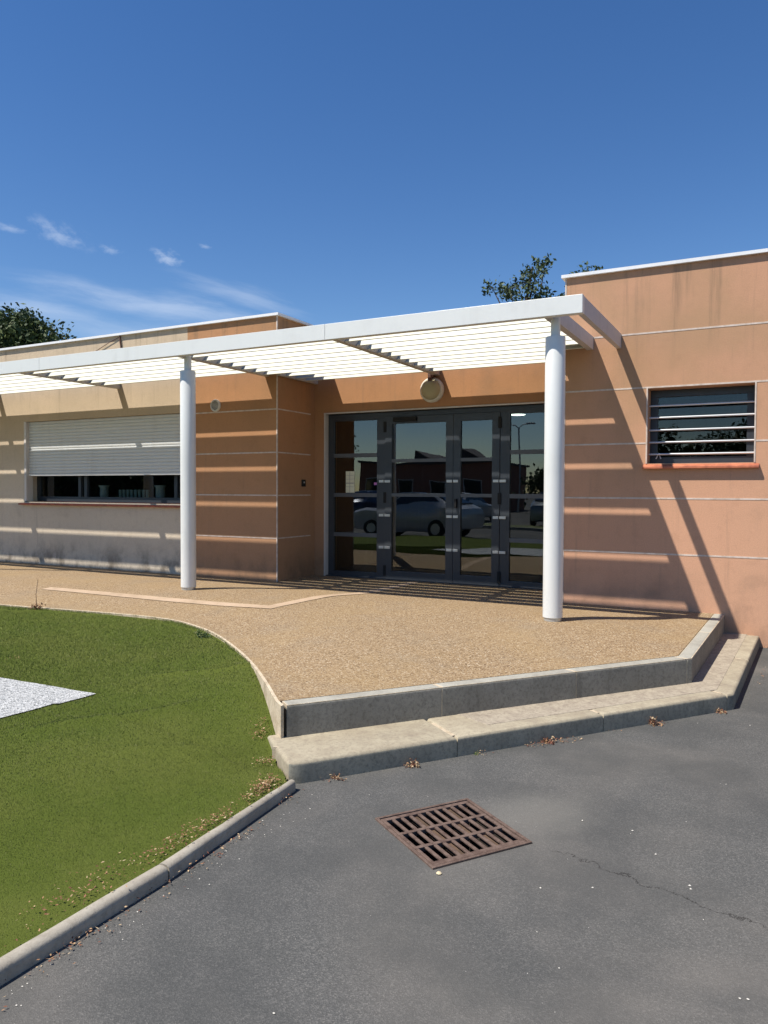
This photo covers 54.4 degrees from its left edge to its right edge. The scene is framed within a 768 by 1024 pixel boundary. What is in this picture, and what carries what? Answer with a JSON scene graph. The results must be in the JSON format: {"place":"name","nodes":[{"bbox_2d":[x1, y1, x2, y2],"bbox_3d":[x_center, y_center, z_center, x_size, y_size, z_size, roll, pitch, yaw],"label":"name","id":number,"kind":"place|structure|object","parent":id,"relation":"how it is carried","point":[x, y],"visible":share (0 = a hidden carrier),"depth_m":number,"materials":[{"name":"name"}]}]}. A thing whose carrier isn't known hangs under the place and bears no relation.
{"place":"outdoors","nodes":[
{"label":"outdoors","id":0,"kind":"place"},
{"bbox_2d":[0,605,287,956],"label":"lawn","id":1,"kind":"structure","parent":0,"point":[29,920],"depth_m":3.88,"materials":[{"name":"green plant"}]},
{"bbox_2d":[27,602,45,609],"bbox_3d":[-3.650,0.988,7.862,0.208,0.091,0.154,0,2,-16],"label":"weed","id":2,"kind":"object","parent":1,"relation":"on","point":[38,607],"visible":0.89,"depth_m":7.84,"materials":[{"name":"brown plant"}]},
{"bbox_2d":[0,677,95,717],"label":"white gravel patch","id":3,"kind":"object","parent":1,"relation":"on","point":[16,696],"visible":1,"depth_m":4.92,"materials":[{"name":"white gravel"}]},
{"bbox_2d":[16,716,284,940],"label":"dead leaves","id":4,"kind":"object","parent":1,"relation":"on","point":[264,783],"visible":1,"depth_m":3.31,"materials":[{"name":"brown plant"}]},
{"bbox_2d":[196,630,210,638],"bbox_3d":[-1.560,1.055,6.462,0.129,0.075,0.122,0,2,-9],"label":"weed","id":5,"kind":"object","parent":1,"relation":"on","point":[206,634],"visible":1,"depth_m":6.46,"materials":[{"name":"green plant"}]},
{"bbox_2d":[0,561,712,702],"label":"terrace","id":6,"kind":"structure","parent":0,"point":[421,633],"depth_m":6.72,"materials":[{"name":"beige gravel"}]},
{"bbox_2d":[44,582,419,608],"bbox_3d":[-1.512,0.960,8.510,4.739,0.068,2.282,0,2,-16],"label":"terrace joint band","id":7,"kind":"object","parent":6,"relation":"on","point":[202,601],"visible":1,"depth_m":8.22,"materials":[{"name":"beige concrete"}]},
{"bbox_2d":[0,294,620,621],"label":"entrance canopy","id":8,"kind":"object","parent":6,"relation":"on","point":[548,332],"visible":0.99,"depth_m":8.33,"materials":[{"name":"white metal"}]},
{"bbox_2d":[0,647,767,1023],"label":"asphalt ground","id":9,"kind":"structure","parent":0,"point":[332,901],"depth_m":2.77,"materials":[{"name":"grey asphalt"}]},
{"bbox_2d":[0,302,76,347],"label":"tree","id":10,"kind":"object","parent":9,"relation":"on","point":[21,327],"visible":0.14,"depth_m":57.31,"materials":[{"name":"green plant"}]},
{"bbox_2d":[0,604,283,737],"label":"terrace edging","id":11,"kind":"object","parent":9,"relation":"on","point":[275,705],"visible":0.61,"depth_m":4.87,"materials":[{"name":"beige concrete"}]},
{"bbox_2d":[0,779,295,985],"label":"turf kerb","id":12,"kind":"structure","parent":9,"relation":"on","point":[17,961],"depth_m":2.80,"materials":[{"name":"concrete"}]},
{"bbox_2d":[330,773,346,780],"bbox_3d":[-0.242,1.424,4.014,0.100,0.033,0.043,2,2,38],"label":"weed","id":13,"kind":"object","parent":9,"relation":"on","point":[338,777],"visible":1,"depth_m":4.02,"materials":[{"name":"brown plant"}]},
{"bbox_2d":[11,725,750,1013],"bbox_3d":[1.084,1.456,3.461,2.984,0.007,4.386,1,2,28],"label":"grit","id":14,"kind":"object","parent":9,"relation":"on","point":[305,818],"visible":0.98,"depth_m":2.86,"materials":[{"name":"beige"}]},
{"bbox_2d":[1,646,764,1010],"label":"leaf litter","id":15,"kind":"object","parent":9,"relation":"on","point":[203,862],"visible":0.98,"depth_m":2.93,"materials":[{"name":"brown plant"}]},
{"bbox_2d":[0,248,767,647],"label":"school building","id":16,"kind":"structure","parent":9,"relation":"on","point":[666,462],"depth_m":10.38,"materials":[{"name":"paint"}]},
{"bbox_2d":[18,413,179,507],"bbox_3d":[-4.431,-0.789,11.850,3.690,1.389,0.362,1,2,28],"label":"window","id":17,"kind":"structure","parent":16,"relation":"in","point":[145,444],"depth_m":11.80,"materials":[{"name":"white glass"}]},
{"bbox_2d":[96,336,121,350],"bbox_3d":[-4.341,-2.566,11.602,0.774,0.276,0.026,1,2,28],"label":"cable","id":18,"kind":"object","parent":16,"relation":"hanging from","point":[119,337],"visible":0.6,"depth_m":11.44,"materials":[{"name":"white plastic"}]},
{"bbox_2d":[55,496,173,497],"bbox_3d":[-4.175,-0.129,12.136,3.350,0.225,0.310,1,2,28],"label":"window shelf","id":19,"kind":"object","parent":16,"relation":"attached to","point":[77,496],"depth_m":12.70,"materials":[{"name":"black"}]},
{"bbox_2d":[99,485,109,496],"bbox_3d":[-4.606,-0.344,12.306,0.170,0.190,0.170,1,2,28],"label":"pot","id":20,"kind":"object","parent":19,"relation":"on","point":[104,491],"visible":1,"depth_m":12.25,"materials":[{"name":"teal"}]},
{"bbox_2d":[154,485,165,497],"bbox_3d":[-3.509,-0.323,11.730,0.180,0.190,0.180,1,2,28],"label":"pot","id":21,"kind":"object","parent":19,"relation":"on","point":[160,491],"visible":1,"depth_m":11.67,"materials":[{"name":"teal"}]},
{"bbox_2d":[210,399,220,411],"bbox_3d":[-2.395,-1.512,10.614,0.176,0.176,0.028,1,2,28],"label":"wall vent","id":22,"kind":"object","parent":16,"relation":"attached to","point":[215,405],"depth_m":10.61,"materials":[{"name":"white plastic"}]},
{"bbox_2d":[301,480,305,486],"bbox_3d":[-1.149,-0.414,10.714,0.024,0.100,0.090,1,2,28],"label":"door bell","id":23,"kind":"object","parent":16,"relation":"attached to","point":[303,483],"depth_m":10.70,"materials":[{"name":"black plastic"}]},
{"bbox_2d":[420,373,443,402],"bbox_3d":[0.623,-1.667,9.998,0.340,0.400,0.160,1,2,28],"label":"wall lamp","id":24,"kind":"object","parent":16,"relation":"attached to","point":[432,389],"visible":0.94,"depth_m":9.95,"materials":[{"name":"beige"}]},
{"bbox_2d":[324,402,544,589],"bbox_3d":[0.766,-0.224,10.124,3.635,2.370,0.152,1,2,28],"label":"entrance door","id":25,"kind":"structure","parent":16,"relation":"in","point":[501,495],"depth_m":10.08,"materials":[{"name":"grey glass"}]},
{"bbox_2d":[511,413,526,415],"bbox_3d":[2.313,-1.896,12.952,0.340,0.440,0.340,1,2,28],"label":"ceiling light","id":26,"kind":"object","parent":16,"relation":"hanging from","point":[520,414],"visible":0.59,"depth_m":12.87,"materials":[{"name":"white plastic"}]},
{"bbox_2d":[642,385,758,468],"bbox_3d":[3.297,-0.876,7.783,1.110,0.852,0.332,1,2,28],"label":"window","id":27,"kind":"structure","parent":16,"relation":"in","point":[749,390],"depth_m":7.81,"materials":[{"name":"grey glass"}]},
{"bbox_2d":[408,758,419,767],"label":"dry leaves","id":28,"kind":"object","parent":9,"relation":"on","point":[415,764],"visible":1,"depth_m":4.20,"materials":[{"name":"brown plant"}]},
{"bbox_2d":[375,798,531,869],"bbox_3d":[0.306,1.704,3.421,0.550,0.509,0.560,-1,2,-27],"label":"drain grate","id":29,"kind":"object","parent":9,"relation":"in","point":[437,836],"visible":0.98,"depth_m":3.44,"materials":[{"name":"metal"}]},
{"bbox_2d":[268,614,759,783],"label":"entrance steps","id":30,"kind":"structure","parent":9,"relation":"on","point":[706,670],"depth_m":4.77,"materials":[{"name":"concrete"}]},
{"bbox_2d":[482,253,602,303],"bbox_3d":[6.395,-4.918,30.817,5.269,11.222,3.176,1,2,28],"label":"tree","id":31,"kind":"object","parent":9,"relation":"on","point":[527,287],"visible":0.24,"depth_m":30.68,"materials":[{"name":"green plant"}]},
{"bbox_2d":[541,736,556,744],"bbox_3d":[1.013,1.407,4.621,0.104,0.050,0.077,1,2,28],"label":"weed","id":32,"kind":"object","parent":9,"relation":"on","point":[549,741],"visible":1,"depth_m":4.61,"materials":[{"name":"brown plant"}]},
{"bbox_2d":[649,716,662,726],"bbox_3d":[1.788,1.385,4.997,0.153,0.073,0.111,1,2,28],"label":"weed","id":33,"kind":"object","parent":9,"relation":"on","point":[653,722],"visible":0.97,"depth_m":4.97,"materials":[{"name":"brown plant"}]},
{"bbox_2d":[714,707,726,713],"bbox_3d":[2.365,1.395,5.254,0.088,0.045,0.072,1,2,28],"label":"weed","id":34,"kind":"object","parent":9,"relation":"on","point":[720,711],"visible":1,"depth_m":5.25,"materials":[{"name":"brown plant"}]},
{"bbox_2d":[0,0,767,340],"label":"sky","id":35,"kind":"structure","parent":0,"point":[164,163],"materials":[{"name":"blue"}]}
]}

